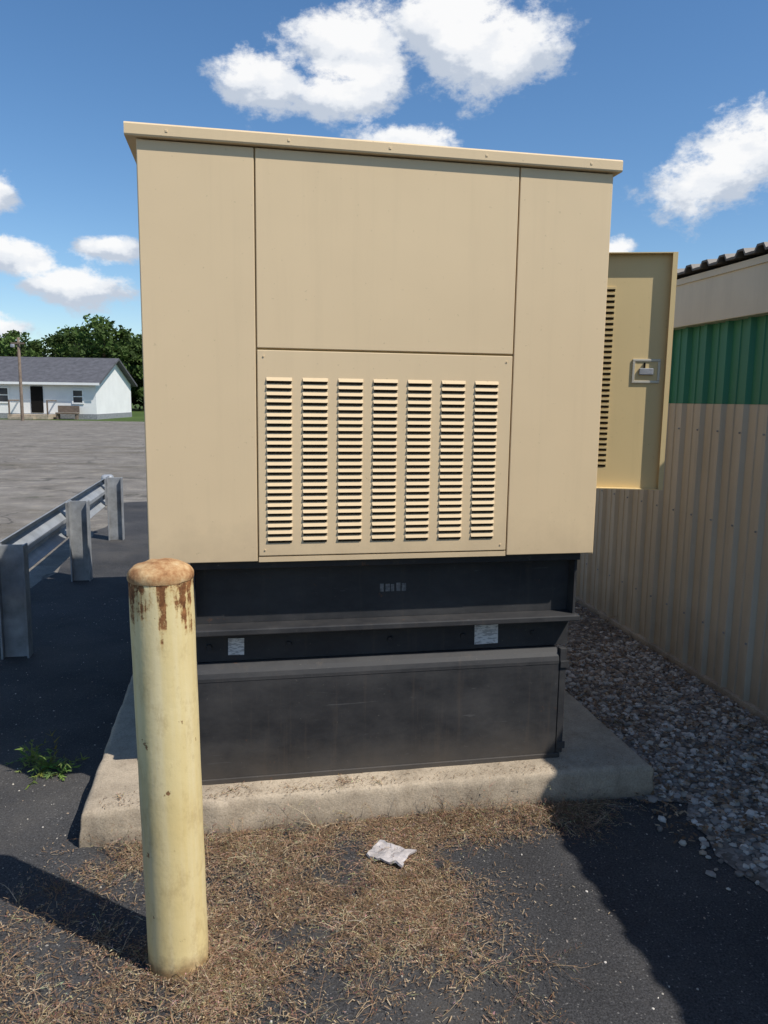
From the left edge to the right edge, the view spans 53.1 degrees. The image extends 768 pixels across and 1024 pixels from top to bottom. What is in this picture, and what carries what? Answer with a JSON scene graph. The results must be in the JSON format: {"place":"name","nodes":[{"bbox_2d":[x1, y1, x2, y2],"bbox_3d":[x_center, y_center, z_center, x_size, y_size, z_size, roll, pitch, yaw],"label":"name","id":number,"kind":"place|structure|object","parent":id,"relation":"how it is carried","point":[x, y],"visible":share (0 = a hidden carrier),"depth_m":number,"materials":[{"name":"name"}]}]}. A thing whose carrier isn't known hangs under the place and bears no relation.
{"place":"outdoors","nodes":[
{"label":"outdoors","id":0,"kind":"place"},
{"bbox_2d":[0,398,144,421],"bbox_3d":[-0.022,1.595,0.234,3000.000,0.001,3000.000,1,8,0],"label":"ground","id":1,"kind":"structure","parent":0,"point":[137,414],"depth_m":52.85,"materials":[{"name":"green plant"}]},
{"bbox_2d":[7,414,56,419],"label":"porch steps","id":2,"kind":"structure","parent":1,"relation":"on","point":[34,416],"depth_m":49.95,"materials":[{"name":"beige concrete"}]},
{"bbox_2d":[8,400,55,414],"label":"porch rails","id":3,"kind":"object","parent":1,"relation":"on","point":[18,400],"visible":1,"depth_m":49.92,"materials":[{"name":"wood"}]},
{"bbox_2d":[0,365,131,413],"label":"walls","id":4,"kind":"structure","parent":1,"relation":"on","point":[111,393],"depth_m":51.50,"materials":[{"name":"white paint"}]},
{"bbox_2d":[0,387,9,402],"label":"window frame","id":5,"kind":"object","parent":4,"relation":"attached to","point":[6,394],"visible":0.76,"depth_m":51.20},
{"bbox_2d":[0,388,7,401],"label":"window glass","id":6,"kind":"object","parent":5,"relation":"in","point":[3,398],"visible":0.78,"depth_m":51.23,"materials":[{"name":"black glass"}]},
{"bbox_2d":[30,386,43,412],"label":"door","id":7,"kind":"structure","parent":4,"relation":"attached to","point":[36,393],"depth_m":51.31,"materials":[{"name":"black wood"}]},
{"bbox_2d":[0,356,137,386],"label":"roof","id":8,"kind":"structure","parent":4,"relation":"on","point":[65,369],"depth_m":52.98,"materials":[{"name":"grey"}]},
{"bbox_2d":[0,381,98,384],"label":"eave fascia","id":9,"kind":"structure","parent":8,"relation":"attached to","point":[53,383],"depth_m":50.79,"materials":[{"name":"white"}]},
{"bbox_2d":[71,389,83,403],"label":"window frame","id":10,"kind":"object","parent":4,"relation":"attached to","point":[82,390],"visible":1,"depth_m":51.37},
{"bbox_2d":[73,391,81,402],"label":"window glass","id":11,"kind":"object","parent":10,"relation":"in","point":[77,399],"visible":1,"depth_m":51.40,"materials":[{"name":"black glass"}]},
{"bbox_2d":[0,412,131,419],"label":"foundation","id":12,"kind":"object","parent":1,"relation":"on","point":[92,416],"visible":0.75,"depth_m":51.63,"materials":[{"name":"grey concrete"}]},
{"bbox_2d":[55,405,79,419],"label":"bench","id":13,"kind":"object","parent":1,"relation":"on","point":[66,409],"visible":1,"depth_m":51.09,"materials":[{"name":"brown wood"}]},
{"bbox_2d":[0,313,143,409],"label":"tree row","id":14,"kind":"object","parent":1,"relation":"on","point":[124,346],"visible":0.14,"depth_m":77.42,"materials":[{"name":"green plant"}]},
{"bbox_2d":[0,420,146,587],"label":"parking lot","id":15,"kind":"structure","parent":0,"point":[46,466],"depth_m":17.39,"materials":[{"name":"grey asphalt"}]},
{"bbox_2d":[10,337,23,420],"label":"utility pole","id":16,"kind":"object","parent":15,"relation":"on","point":[18,343],"visible":0.93,"depth_m":46.77,"materials":[{"name":"brown wood"}]},
{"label":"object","id":17,"kind":"object","parent":15,"relation":"on","visible":0},
{"bbox_2d":[576,403,767,715],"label":"siding","id":18,"kind":"object","parent":17,"relation":"attached to","point":[698,567],"visible":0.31,"depth_m":4.50,"materials":[{"name":"beige metal"}]},
{"bbox_2d":[586,428,764,644],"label":"siding screws","id":19,"kind":"object","parent":18,"relation":"attached to","point":[691,515],"visible":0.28,"depth_m":4.47,"materials":[{"name":"metal"}]},
{"bbox_2d":[668,315,767,404],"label":"green siding","id":20,"kind":"object","parent":17,"relation":"attached to","point":[725,362],"visible":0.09,"depth_m":4.27,"materials":[{"name":"metal"}]},
{"bbox_2d":[673,262,767,329],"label":"fascia","id":21,"kind":"structure","parent":17,"relation":"attached to","point":[739,294],"depth_m":4.14,"materials":[{"name":"white metal"}]},
{"bbox_2d":[676,254,767,285],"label":"fascia drip trim","id":22,"kind":"structure","parent":21,"relation":"attached to","point":[731,267],"depth_m":4.11,"materials":[{"name":"grey metal"}]},
{"bbox_2d":[677,242,767,278],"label":"corrugated roof","id":23,"kind":"structure","parent":17,"relation":"on","point":[744,254],"depth_m":4.12,"materials":[{"name":"metal"}]},
{"bbox_2d":[0,501,767,1023],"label":"asphalt pavement","id":24,"kind":"structure","parent":0,"point":[670,943],"depth_m":2.47,"materials":[{"name":"grey asphalt"}]},
{"bbox_2d":[6,729,89,789],"bbox_3d":[-1.477,1.033,3.302,0.355,0.160,0.363,1,8,0],"label":"green weed","id":25,"kind":"object","parent":24,"relation":"on","point":[41,762],"visible":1,"depth_m":3.30,"materials":[{"name":"green plant"}]},
{"bbox_2d":[0,474,124,659],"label":"guardrail","id":26,"kind":"object","parent":24,"relation":"on","point":[24,549],"visible":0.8,"depth_m":5.96,"materials":[{"name":"metal"}]},
{"bbox_2d":[127,558,208,979],"bbox_3d":[-0.591,0.720,2.121,0.171,1.204,0.170,-8,12,-39],"label":"bollard","id":27,"kind":"object","parent":24,"relation":"on","point":[163,631],"visible":0.98,"depth_m":2.05,"materials":[{"name":"yellow metal"}]},
{"bbox_2d":[0,748,649,1023],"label":"dry weeds","id":28,"kind":"object","parent":24,"relation":"on","point":[242,839],"visible":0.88,"depth_m":2.40,"materials":[{"name":"plant"}]},
{"bbox_2d":[79,662,653,847],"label":"concrete slab","id":29,"kind":"structure","parent":24,"relation":"on","point":[586,733],"depth_m":3.01,"materials":[{"name":"grey concrete"}]},
{"bbox_2d":[123,121,678,784],"bbox_3d":[-0.021,-0.366,4.363,2.302,2.402,3.063,-1,8,-11],"label":"standby generator","id":30,"kind":"object","parent":29,"relation":"on","point":[405,411],"visible":0.98,"depth_m":2.85,"materials":[{"name":"beige paint"}]},
{"bbox_2d":[596,252,678,489],"bbox_3d":[1.016,-0.641,3.542,0.585,1.068,0.037,2,8,6],"label":"open door","id":31,"kind":"structure","parent":30,"relation":"in","point":[639,321],"depth_m":3.53,"materials":[{"name":"beige paint"}]},
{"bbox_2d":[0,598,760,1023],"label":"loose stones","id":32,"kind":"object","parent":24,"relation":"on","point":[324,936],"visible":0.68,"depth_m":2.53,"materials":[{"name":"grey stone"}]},
{"bbox_2d":[366,840,416,867],"bbox_3d":[0.023,1.201,2.705,0.149,0.022,0.112,5,9,28],"label":"paper scrap","id":33,"kind":"object","parent":24,"relation":"on","point":[376,852],"visible":1,"depth_m":2.70,"materials":[{"name":"white paper"}]},
{"bbox_2d":[555,600,767,938],"bbox_3d":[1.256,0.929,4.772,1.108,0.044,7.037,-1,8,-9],"label":"gravel","id":34,"kind":"structure","parent":24,"relation":"on","point":[746,847],"depth_m":3.75,"materials":[{"name":"grey gravel"}]},
{"bbox_2d":[575,597,767,724],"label":"base trim","id":35,"kind":"structure","parent":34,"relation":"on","point":[728,693],"depth_m":4.66,"materials":[{"name":"metal"}]},
{"bbox_2d":[0,0,767,356],"label":"sky","id":36,"kind":"structure","parent":0,"point":[676,91],"materials":[{"name":"blue"}]}
]}

